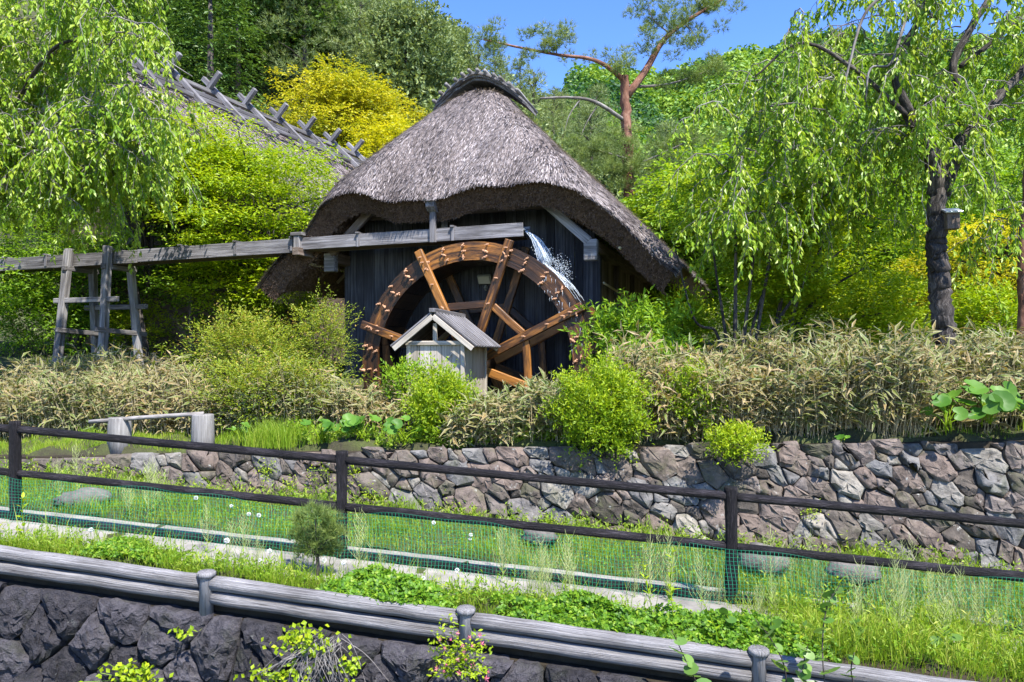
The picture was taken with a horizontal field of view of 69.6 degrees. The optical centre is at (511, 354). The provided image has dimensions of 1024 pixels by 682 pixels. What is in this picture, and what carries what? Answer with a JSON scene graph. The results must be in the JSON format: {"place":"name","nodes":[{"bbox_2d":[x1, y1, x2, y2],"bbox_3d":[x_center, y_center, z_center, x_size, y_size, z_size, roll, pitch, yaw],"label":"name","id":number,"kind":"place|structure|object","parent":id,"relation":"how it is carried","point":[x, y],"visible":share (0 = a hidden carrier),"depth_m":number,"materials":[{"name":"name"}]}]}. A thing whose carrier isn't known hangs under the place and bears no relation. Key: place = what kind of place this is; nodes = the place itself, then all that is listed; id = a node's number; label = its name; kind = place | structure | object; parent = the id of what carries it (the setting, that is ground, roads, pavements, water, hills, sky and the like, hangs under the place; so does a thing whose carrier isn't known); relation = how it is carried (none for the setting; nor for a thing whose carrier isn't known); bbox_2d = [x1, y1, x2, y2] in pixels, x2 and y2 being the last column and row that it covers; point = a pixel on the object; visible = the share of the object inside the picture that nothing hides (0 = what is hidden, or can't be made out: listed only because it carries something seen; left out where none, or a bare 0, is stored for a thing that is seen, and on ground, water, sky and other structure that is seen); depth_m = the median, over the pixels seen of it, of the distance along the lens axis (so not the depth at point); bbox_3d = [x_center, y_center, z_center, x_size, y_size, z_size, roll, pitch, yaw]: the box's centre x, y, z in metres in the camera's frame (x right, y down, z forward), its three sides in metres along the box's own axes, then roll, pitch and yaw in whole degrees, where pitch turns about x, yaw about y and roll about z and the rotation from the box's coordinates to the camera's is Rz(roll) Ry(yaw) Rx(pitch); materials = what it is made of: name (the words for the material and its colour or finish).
{"place":"outdoors","nodes":[
{"label":"outdoors","id":0,"kind":"place"},
{"bbox_2d":[0,506,1021,661],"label":"path","id":1,"kind":"structure","parent":0,"point":[692,605],"depth_m":7.05,"materials":[{"name":"concrete"}]},
{"bbox_2d":[0,421,1023,634],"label":"post and rail fence","id":2,"kind":"object","parent":1,"relation":"on","point":[731,496],"visible":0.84,"depth_m":6.94,"materials":[{"name":"brown wood"}]},
{"bbox_2d":[0,475,1023,635],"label":"net","id":3,"kind":"object","parent":2,"relation":"attached to","point":[449,537],"visible":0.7,"depth_m":6.89,"materials":[{"name":"teal"}]},
{"bbox_2d":[0,0,1023,681],"bbox_3d":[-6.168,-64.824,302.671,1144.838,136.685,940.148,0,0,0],"label":"ground","id":4,"kind":"structure","parent":0,"point":[856,436],"depth_m":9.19,"materials":[{"name":"green plant"}]},
{"bbox_2d":[0,199,115,294],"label":"bush","id":5,"kind":"object","parent":4,"relation":"on","point":[13,240],"visible":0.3,"depth_m":19.28,"materials":[{"name":"green plant"}]},
{"bbox_2d":[0,269,128,357],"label":"bush","id":6,"kind":"object","parent":4,"relation":"on","point":[36,318],"visible":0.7,"depth_m":18.30,"materials":[{"name":"green plant"}]},
{"bbox_2d":[0,224,143,345],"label":"maple tree","id":7,"kind":"object","parent":4,"relation":"on","point":[5,288],"visible":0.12,"depth_m":19.40,"materials":[{"name":"green plant"}]},
{"bbox_2d":[52,487,111,508],"bbox_3d":[-5.068,1.700,8.697,0.672,0.262,0.519,0,0,0],"label":"boulder","id":8,"kind":"object","parent":4,"relation":"on","point":[97,492],"visible":0.66,"depth_m":8.54,"materials":[{"name":"grey stone"}]},
{"bbox_2d":[52,246,147,364],"bbox_3d":[-9.834,-1.083,17.597,1.950,2.898,1.445,0,0,19],"label":"trestle","id":9,"kind":"object","parent":4,"relation":"on","point":[100,331],"visible":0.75,"depth_m":17.41,"materials":[{"name":"grey wood"}]},
{"bbox_2d":[0,223,530,272],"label":"water trough","id":10,"kind":"object","parent":9,"relation":"on","point":[237,250],"visible":0.87,"depth_m":15.68,"materials":[{"name":"grey wood"}]},
{"bbox_2d":[423,199,447,246],"bbox_3d":[-1.462,-2.607,14.682,0.260,0.815,0.920,0,0,19],"label":"sluice frame","id":11,"kind":"object","parent":10,"relation":"on","point":[431,207],"visible":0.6,"depth_m":14.39,"materials":[{"name":"grey wood"}]},
{"bbox_2d":[0,0,219,273],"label":"weeping cherry","id":12,"kind":"object","parent":4,"relation":"on","point":[124,142],"visible":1,"depth_m":12.34,"materials":[{"name":"green plant"}]},
{"bbox_2d":[63,535,171,563],"bbox_3d":[-3.553,1.754,6.681,1.020,0.223,0.472,0,0,8],"label":"clover mound","id":13,"kind":"object","parent":4,"relation":"on","point":[105,553],"visible":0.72,"depth_m":6.56,"materials":[{"name":"green plant"}]},
{"bbox_2d":[75,292,182,358],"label":"bush","id":14,"kind":"object","parent":4,"relation":"on","point":[116,317],"visible":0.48,"depth_m":19.29,"materials":[{"name":"green plant"}]},
{"bbox_2d":[80,88,219,359],"bbox_3d":[-9.223,-3.250,18.445,4.185,7.074,3.938,0,0,19],"label":"maple tree","id":15,"kind":"object","parent":4,"relation":"on","point":[148,240],"visible":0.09,"depth_m":18.48,"materials":[{"name":"green plant"}]},
{"bbox_2d":[88,411,214,453],"bbox_3d":[-5.010,1.105,10.294,1.799,0.640,0.335,0,0,6],"label":"stump rail","id":16,"kind":"object","parent":4,"relation":"on","point":[202,429],"visible":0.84,"depth_m":10.20,"materials":[{"name":"grey wood"}]},
{"bbox_2d":[74,0,234,98],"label":"evergreen tree","id":17,"kind":"object","parent":4,"relation":"on","point":[138,16],"visible":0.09,"depth_m":39.08,"materials":[{"name":"green plant"}]},
{"bbox_2d":[0,337,342,439],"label":"bamboo grass","id":18,"kind":"structure","parent":4,"relation":"on","point":[50,397],"depth_m":11.44,"materials":[{"name":"beige plant"}]},
{"bbox_2d":[54,183,316,349],"bbox_3d":[-8.662,-2.257,20.659,6.934,5.012,6.638,0,0,-41],"label":"maple tree","id":19,"kind":"object","parent":4,"relation":"on","point":[142,281],"visible":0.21,"depth_m":18.78,"materials":[{"name":"green plant"}]},
{"bbox_2d":[28,33,367,359],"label":"thatched house","id":20,"kind":"structure","parent":4,"relation":"on","point":[223,103],"depth_m":20.89,"materials":[{"name":"wood"}]},
{"bbox_2d":[109,103,308,357],"bbox_3d":[-8.256,-3.080,18.794,4.984,6.606,5.075,0,0,27],"label":"maple tree","id":21,"kind":"object","parent":4,"relation":"on","point":[216,156],"visible":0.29,"depth_m":18.32,"materials":[{"name":"green plant"}]},
{"bbox_2d":[150,0,281,125],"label":"conifer tree","id":22,"kind":"object","parent":4,"relation":"on","point":[210,56],"visible":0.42,"depth_m":34.87,"materials":[{"name":"green plant"}]},
{"bbox_2d":[153,288,319,384],"bbox_3d":[-4.566,-0.163,12.541,2.796,1.876,2.103,0,0,0],"label":"azalea shrub","id":23,"kind":"object","parent":4,"relation":"on","point":[262,334],"visible":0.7,"depth_m":12.37,"materials":[{"name":"green plant"}]},
{"bbox_2d":[193,0,287,106],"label":"conifer tree","id":24,"kind":"object","parent":4,"relation":"on","point":[237,83],"visible":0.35,"depth_m":42.09,"materials":[{"name":"green plant"}]},
{"bbox_2d":[140,109,350,355],"bbox_3d":[-6.014,-2.690,18.826,6.223,6.348,6.389,0,0,0],"label":"maple tree","id":25,"kind":"object","parent":4,"relation":"on","point":[244,268],"visible":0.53,"depth_m":17.63,"materials":[{"name":"green plant"}]},
{"bbox_2d":[197,0,295,85],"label":"evergreen tree","id":26,"kind":"object","parent":4,"relation":"on","point":[262,10],"visible":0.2,"depth_m":43.49,"materials":[{"name":"green plant"}]},
{"bbox_2d":[220,414,313,449],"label":"grass tuft","id":27,"kind":"object","parent":4,"relation":"on","point":[276,437],"visible":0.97,"depth_m":9.89,"materials":[{"name":"green plant"}]},
{"bbox_2d":[178,336,376,432],"bbox_3d":[-3.706,0.550,11.295,2.776,1.700,2.097,0,0,32],"label":"azalea shrub","id":28,"kind":"object","parent":4,"relation":"on","point":[247,369],"visible":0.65,"depth_m":11.04,"materials":[{"name":"green plant"}]},
{"bbox_2d":[230,0,369,95],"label":"evergreen tree","id":29,"kind":"object","parent":4,"relation":"on","point":[293,38],"visible":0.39,"depth_m":43.17,"materials":[{"name":"green plant"}]},
{"bbox_2d":[255,0,354,110],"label":"pine tree","id":30,"kind":"object","parent":4,"relation":"on","point":[304,58],"visible":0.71,"depth_m":42.03,"materials":[{"name":"green plant"}]},
{"bbox_2d":[284,493,350,575],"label":"dwarf pine","id":31,"kind":"object","parent":4,"relation":"on","point":[317,545],"visible":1,"depth_m":6.51,"materials":[{"name":"green needle"},{"name":"bark"}]},
{"bbox_2d":[278,279,364,385],"bbox_3d":[-3.385,-0.258,13.115,1.530,2.239,1.712,0,0,0],"label":"azalea shrub","id":32,"kind":"object","parent":4,"relation":"on","point":[342,331],"visible":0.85,"depth_m":13.12,"materials":[{"name":"green plant"}]},
{"bbox_2d":[251,50,432,154],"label":"golden tree","id":33,"kind":"object","parent":4,"relation":"on","point":[343,98],"visible":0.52,"depth_m":35.77,"materials":[{"name":"yellow plant"}]},
{"bbox_2d":[340,413,381,440],"bbox_3d":[-2.063,0.983,9.942,0.569,0.402,0.404,0,0,0],"label":"butterbur","id":34,"kind":"object","parent":4,"relation":"on","point":[348,420],"visible":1,"depth_m":9.87,"materials":[{"name":"green plant"}]},
{"bbox_2d":[319,0,410,126],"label":"pine tree","id":35,"kind":"object","parent":4,"relation":"on","point":[361,3],"visible":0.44,"depth_m":41.57,"materials":[{"name":"green plant"}]},
{"bbox_2d":[289,367,451,431],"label":"bamboo grass","id":36,"kind":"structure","parent":4,"relation":"on","point":[355,403],"depth_m":10.95,"materials":[{"name":"beige plant"}]},
{"bbox_2d":[338,112,409,159],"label":"golden tree","id":37,"kind":"object","parent":4,"relation":"on","point":[375,139],"visible":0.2,"depth_m":32.04,"materials":[{"name":"yellow plant"}]},
{"bbox_2d":[315,562,459,608],"bbox_3d":[-1.021,1.924,6.062,1.248,0.302,0.490,0,0,9],"label":"clover mound","id":38,"kind":"object","parent":4,"relation":"on","point":[393,586],"visible":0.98,"depth_m":5.99,"materials":[{"name":"green plant"}]},
{"bbox_2d":[370,352,442,404],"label":"bush","id":39,"kind":"object","parent":4,"relation":"on","point":[402,368],"visible":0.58,"depth_m":11.28,"materials":[{"name":"green plant"}]},
{"bbox_2d":[342,0,472,122],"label":"evergreen tree","id":40,"kind":"object","parent":4,"relation":"on","point":[409,30],"visible":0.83,"depth_m":41.11,"materials":[{"name":"green plant"}]},
{"bbox_2d":[391,351,481,443],"bbox_3d":[-0.971,0.644,10.167,1.318,1.401,1.292,0,0,0],"label":"round bush","id":41,"kind":"object","parent":4,"relation":"on","point":[442,391],"visible":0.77,"depth_m":9.99,"materials":[{"name":"green plant"}]},
{"bbox_2d":[390,308,500,399],"bbox_3d":[-1.117,0.138,12.959,1.500,1.805,1.850,0,0,12],"label":"wooden shelter","id":42,"kind":"object","parent":4,"relation":"on","point":[422,335],"visible":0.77,"depth_m":12.29,"materials":[{"name":"grey wood"}]},
{"bbox_2d":[440,13,486,74],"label":"evergreen tree","id":43,"kind":"object","parent":4,"relation":"on","point":[456,22],"visible":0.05,"depth_m":53.03,"materials":[{"name":"green plant"}]},
{"bbox_2d":[405,74,550,135],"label":"evergreen tree","id":44,"kind":"object","parent":4,"relation":"on","point":[429,110],"visible":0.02,"depth_m":38.82,"materials":[{"name":"green plant"}]},
{"bbox_2d":[253,68,716,391],"bbox_3d":[0.484,-1.593,19.674,9.266,9.185,11.852,0,0,19],"label":"thatched hut","id":45,"kind":"object","parent":4,"relation":"on","point":[478,147],"visible":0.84,"depth_m":14.92,"materials":[{"name":"plant"}]},
{"bbox_2d":[359,239,601,397],"bbox_3d":[-0.732,0.195,14.179,4.729,4.717,2.370,0,0,19],"label":"waterwheel","id":46,"kind":"object","parent":45,"relation":"attached to","point":[411,286],"visible":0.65,"depth_m":14.23,"materials":[{"name":"brown wood"}]},
{"bbox_2d":[525,231,583,348],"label":"falling water","id":47,"kind":"structure","parent":46,"relation":"attached to","point":[542,254],"depth_m":13.85,"materials":[{"name":"white liquid"}]},
{"bbox_2d":[436,368,580,448],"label":"bamboo grass","id":48,"kind":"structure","parent":4,"relation":"on","point":[492,413],"depth_m":9.65,"materials":[{"name":"beige plant"}]},
{"bbox_2d":[0,543,1022,681],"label":"retaining wall","id":49,"kind":"structure","parent":4,"relation":"on","point":[50,631],"depth_m":6.01,"materials":[{"name":"stone"}]},
{"bbox_2d":[79,658,173,681],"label":"wall weed","id":50,"kind":"object","parent":49,"relation":"attached to","point":[144,670],"depth_m":5.91,"materials":[{"name":"yellow plant"}]},
{"bbox_2d":[233,620,388,681],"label":"hanging creeper","id":51,"kind":"object","parent":49,"relation":"attached to","point":[307,640],"visible":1,"depth_m":5.58,"materials":[{"name":"yellow plant"}]},
{"bbox_2d":[426,613,492,681],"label":"flowering shrub","id":52,"kind":"object","parent":49,"relation":"attached to","point":[463,659],"visible":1,"depth_m":5.37,"materials":[{"name":"yellow plant"}]},
{"bbox_2d":[0,545,976,681],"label":"log guardrail","id":53,"kind":"object","parent":49,"relation":"on","point":[207,590],"visible":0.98,"depth_m":5.77,"materials":[{"name":"grey wood"}]},
{"bbox_2d":[0,438,1023,571],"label":"stone wall","id":54,"kind":"structure","parent":4,"relation":"on","point":[986,478],"depth_m":9.00,"materials":[{"name":"stone"}]},
{"bbox_2d":[383,415,423,443],"bbox_3d":[-1.422,0.989,9.670,0.546,0.384,0.464,0,0,0],"label":"butterbur","id":55,"kind":"object","parent":54,"relation":"on","point":[390,428],"visible":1,"depth_m":9.64,"materials":[{"name":"green plant"}]},
{"bbox_2d":[697,416,778,467],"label":"trailing bush","id":56,"kind":"object","parent":54,"relation":"hanging from","point":[734,453],"visible":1,"depth_m":8.70,"materials":[{"name":"green plant"}]},
{"bbox_2d":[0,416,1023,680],"bbox_3d":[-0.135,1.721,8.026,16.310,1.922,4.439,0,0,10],"label":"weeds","id":57,"kind":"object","parent":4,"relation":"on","point":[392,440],"visible":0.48,"depth_m":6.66,"materials":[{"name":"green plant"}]},
{"bbox_2d":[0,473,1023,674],"bbox_3d":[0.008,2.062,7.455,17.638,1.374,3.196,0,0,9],"label":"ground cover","id":58,"kind":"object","parent":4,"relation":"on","point":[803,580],"visible":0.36,"depth_m":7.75,"materials":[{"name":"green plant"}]},
{"bbox_2d":[521,529,557,545],"bbox_3d":[0.311,2.035,8.360,0.427,0.252,0.274,0,0,0],"label":"boulder","id":59,"kind":"object","parent":4,"relation":"on","point":[548,536],"visible":0.48,"depth_m":8.26,"materials":[{"name":"grey stone"}]},
{"bbox_2d":[516,65,568,148],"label":"pine tree","id":60,"kind":"object","parent":4,"relation":"on","point":[534,86],"visible":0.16,"depth_m":40.91,"materials":[{"name":"green plant"}]},
{"bbox_2d":[536,86,585,165],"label":"pine tree","id":61,"kind":"object","parent":4,"relation":"on","point":[553,114],"visible":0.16,"depth_m":52.57,"materials":[{"name":"green plant"}]},
{"bbox_2d":[490,589,666,637],"bbox_3d":[0.549,2.055,5.814,1.518,0.328,0.415,0,0,9],"label":"clover mound","id":62,"kind":"object","parent":4,"relation":"on","point":[580,605],"visible":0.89,"depth_m":5.78,"materials":[{"name":"green plant"}]},
{"bbox_2d":[565,102,620,185],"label":"pine tree","id":63,"kind":"object","parent":4,"relation":"on","point":[591,119],"visible":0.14,"depth_m":40.49,"materials":[{"name":"green plant"}]},
{"bbox_2d":[572,81,622,158],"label":"pine tree","id":64,"kind":"object","parent":4,"relation":"on","point":[598,95],"visible":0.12,"depth_m":53.22,"materials":[{"name":"green plant"}]},
{"bbox_2d":[536,336,663,471],"bbox_3d":[1.088,0.687,9.306,1.638,1.865,1.417,0,0,0],"label":"round bush","id":65,"kind":"object","parent":4,"relation":"on","point":[604,392],"visible":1,"depth_m":9.09,"materials":[{"name":"green plant"}]},
{"bbox_2d":[456,0,753,207],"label":"red pine","id":66,"kind":"object","parent":4,"relation":"on","point":[627,165],"visible":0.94,"depth_m":23.66,"materials":[{"name":"green plant"}]},
{"bbox_2d":[577,152,668,220],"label":"evergreen tree","id":67,"kind":"object","parent":4,"relation":"on","point":[614,192],"visible":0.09,"depth_m":30.27,"materials":[{"name":"green plant"}]},
{"bbox_2d":[557,283,711,377],"bbox_3d":[1.840,-0.257,11.734,2.365,1.789,1.775,0,0,-23],"label":"leafy shrub","id":68,"kind":"object","parent":4,"relation":"on","point":[654,319],"visible":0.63,"depth_m":11.58,"materials":[{"name":"green plant"}]},
{"bbox_2d":[598,328,702,373],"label":"leafy shrub","id":69,"kind":"object","parent":4,"relation":"on","point":[660,345],"visible":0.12,"depth_m":10.80,"materials":[{"name":"green plant"}]},
{"bbox_2d":[595,199,726,337],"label":"broadleaf tree","id":70,"kind":"object","parent":4,"relation":"on","point":[616,251],"visible":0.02,"depth_m":21.55,"materials":[{"name":"green plant"}]},
{"bbox_2d":[641,116,706,260],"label":"pine tree","id":71,"kind":"object","parent":4,"relation":"on","point":[665,125],"visible":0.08,"depth_m":38.25,"materials":[{"name":"green plant"}]},
{"bbox_2d":[651,276,716,350],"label":"leafy shrub","id":72,"kind":"object","parent":4,"relation":"on","point":[698,317],"visible":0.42,"depth_m":14.25,"materials":[{"name":"green plant"}]},
{"bbox_2d":[669,630,710,681],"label":"knotweed","id":73,"kind":"object","parent":4,"relation":"on","point":[691,668],"visible":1,"depth_m":5.21,"materials":[{"name":"green plant"}]},
{"bbox_2d":[596,136,792,348],"bbox_3d":[5.357,-2.952,21.912,6.569,6.095,6.706,0,0,0],"label":"broadleaf tree","id":74,"kind":"object","parent":4,"relation":"on","point":[647,202],"visible":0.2,"depth_m":20.84,"materials":[{"name":"green plant"}]},
{"bbox_2d":[653,354,736,441],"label":"round bush","id":75,"kind":"object","parent":4,"relation":"on","point":[684,379],"visible":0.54,"depth_m":9.29,"materials":[{"name":"green plant"}]},
{"bbox_2d":[668,280,756,362],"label":"bush","id":76,"kind":"object","parent":4,"relation":"on","point":[730,322],"visible":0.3,"depth_m":14.35,"materials":[{"name":"green plant"}]},
{"bbox_2d":[638,600,841,663],"bbox_3d":[1.642,2.127,5.668,1.651,0.352,0.513,0,0,10],"label":"clover mound","id":77,"kind":"object","parent":4,"relation":"on","point":[695,622],"visible":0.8,"depth_m":5.61,"materials":[{"name":"green plant"}]},
{"bbox_2d":[639,140,872,362],"bbox_3d":[4.300,-1.653,12.751,4.407,4.097,3.014,0,0,0],"label":"multi stem tree","id":78,"kind":"object","parent":4,"relation":"on","point":[731,256],"visible":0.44,"depth_m":12.55,"materials":[{"name":"green plant"}]},
{"bbox_2d":[738,542,789,576],"bbox_3d":[2.616,2.126,7.690,0.578,0.328,0.361,0,0,0],"label":"boulder","id":79,"kind":"object","parent":4,"relation":"on","point":[747,562],"visible":0.48,"depth_m":7.56,"materials":[{"name":"grey stone"}]},
{"bbox_2d":[662,124,880,344],"bbox_3d":[8.674,-4.028,25.364,7.380,7.875,7.463,0,0,0],"label":"broadleaf tree","id":80,"kind":"object","parent":4,"relation":"on","point":[809,161],"visible":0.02,"depth_m":24.32,"materials":[{"name":"green plant"}]},
{"bbox_2d":[753,619,793,681],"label":"knotweed","id":81,"kind":"object","parent":4,"relation":"on","point":[778,647],"visible":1,"depth_m":5.09,"materials":[{"name":"green plant"}]},
{"bbox_2d":[596,316,964,444],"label":"bamboo grass","id":82,"kind":"structure","parent":4,"relation":"on","point":[812,388],"depth_m":9.21,"materials":[{"name":"beige plant"}]},
{"bbox_2d":[559,27,1023,216],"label":"forest","id":83,"kind":"object","parent":4,"relation":"on","point":[650,107],"visible":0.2,"depth_m":129.62,"materials":[{"name":"green plant"}]},
{"bbox_2d":[795,644,816,681],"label":"knotweed","id":84,"kind":"object","parent":4,"relation":"on","point":[805,667],"visible":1,"depth_m":5.00,"materials":[{"name":"green plant"}]},
{"bbox_2d":[813,585,843,681],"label":"knotweed","id":85,"kind":"object","parent":4,"relation":"on","point":[830,594],"visible":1,"depth_m":5.08,"materials":[{"name":"green plant"}]},
{"bbox_2d":[726,280,934,354],"bbox_3d":[6.735,-0.647,15.187,4.606,2.058,2.280,0,0,0],"label":"bush","id":86,"kind":"object","parent":4,"relation":"on","point":[823,312],"visible":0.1,"depth_m":14.99,"materials":[{"name":"green plant"}]},
{"bbox_2d":[721,201,950,364],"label":"leaning tree","id":87,"kind":"object","parent":4,"relation":"on","point":[881,318],"visible":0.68,"depth_m":13.22,"materials":[{"name":"green plant"}]},
{"bbox_2d":[654,0,1023,365],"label":"weeping cherry","id":88,"kind":"object","parent":4,"relation":"on","point":[925,134],"visible":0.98,"depth_m":10.95,"materials":[{"name":"green plant"}]},
{"bbox_2d":[941,208,962,229],"bbox_3d":[6.440,-2.001,10.780,0.230,0.333,0.251,0,0,14],"label":"birdhouse","id":89,"kind":"object","parent":88,"relation":"attached to","point":[951,216],"visible":1,"depth_m":10.70,"materials":[{"name":"grey wood"}]},
{"bbox_2d":[824,561,881,586],"bbox_3d":[3.370,2.122,7.295,0.544,0.261,0.415,0,0,0],"label":"boulder","id":90,"kind":"object","parent":4,"relation":"on","point":[835,566],"visible":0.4,"depth_m":7.15,"materials":[{"name":"grey stone"}]},
{"bbox_2d":[758,144,963,330],"bbox_3d":[11.949,-3.988,26.021,7.178,7.706,7.440,0,0,0],"label":"broadleaf tree","id":91,"kind":"object","parent":4,"relation":"on","point":[884,255],"visible":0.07,"depth_m":24.77,"materials":[{"name":"green plant"}]},
{"bbox_2d":[879,560,918,642],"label":"seed stalk","id":92,"kind":"object","parent":4,"relation":"on","point":[901,591],"visible":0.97,"depth_m":5.61,"materials":[{"name":"green plant"}]},
{"bbox_2d":[803,312,1023,436],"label":"bamboo grass","id":93,"kind":"structure","parent":4,"relation":"on","point":[974,360],"depth_m":9.56,"materials":[{"name":"beige plant"}]},
{"bbox_2d":[840,166,1013,342],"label":"broadleaf tree","id":94,"kind":"object","parent":4,"relation":"on","point":[977,212],"visible":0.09,"depth_m":25.47,"materials":[{"name":"green plant"}]},
{"bbox_2d":[923,564,961,650],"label":"seed stalk","id":95,"kind":"object","parent":4,"relation":"on","point":[944,613],"visible":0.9,"depth_m":5.63,"materials":[{"name":"green plant"}]},
{"bbox_2d":[878,210,1019,339],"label":"maple tree","id":96,"kind":"object","parent":4,"relation":"on","point":[999,276],"visible":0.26,"depth_m":15.70,"materials":[{"name":"yellow plant"}]},
{"bbox_2d":[920,389,985,434],"bbox_3d":[5.181,0.682,8.727,0.636,0.552,0.588,0,0,-22],"label":"butterbur","id":97,"kind":"object","parent":4,"relation":"on","point":[943,402],"visible":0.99,"depth_m":8.68,"materials":[{"name":"green plant"}]},
{"bbox_2d":[896,263,1017,348],"bbox_3d":[8.894,-0.729,14.092,2.778,2.003,2.072,0,0,31],"label":"bush","id":98,"kind":"object","parent":4,"relation":"on","point":[971,297],"visible":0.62,"depth_m":13.76,"materials":[{"name":"green plant"}]},
{"bbox_2d":[919,139,1023,330],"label":"broadleaf tree","id":99,"kind":"object","parent":4,"relation":"on","point":[1011,177],"visible":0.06,"depth_m":27.32,"materials":[{"name":"green plant"}]},
{"bbox_2d":[960,379,1023,426],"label":"butterbur","id":100,"kind":"object","parent":4,"relation":"on","point":[998,399],"visible":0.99,"depth_m":8.62,"materials":[{"name":"green plant"}]},
{"bbox_2d":[963,9,1023,343],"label":"side tree","id":101,"kind":"object","parent":4,"relation":"on","point":[1019,279],"visible":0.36,"depth_m":12.01,"materials":[{"name":"green plant"}]},
{"bbox_2d":[415,0,1023,96],"label":"sky","id":102,"kind":"structure","parent":0,"point":[600,23],"materials":[{"name":"blue"}]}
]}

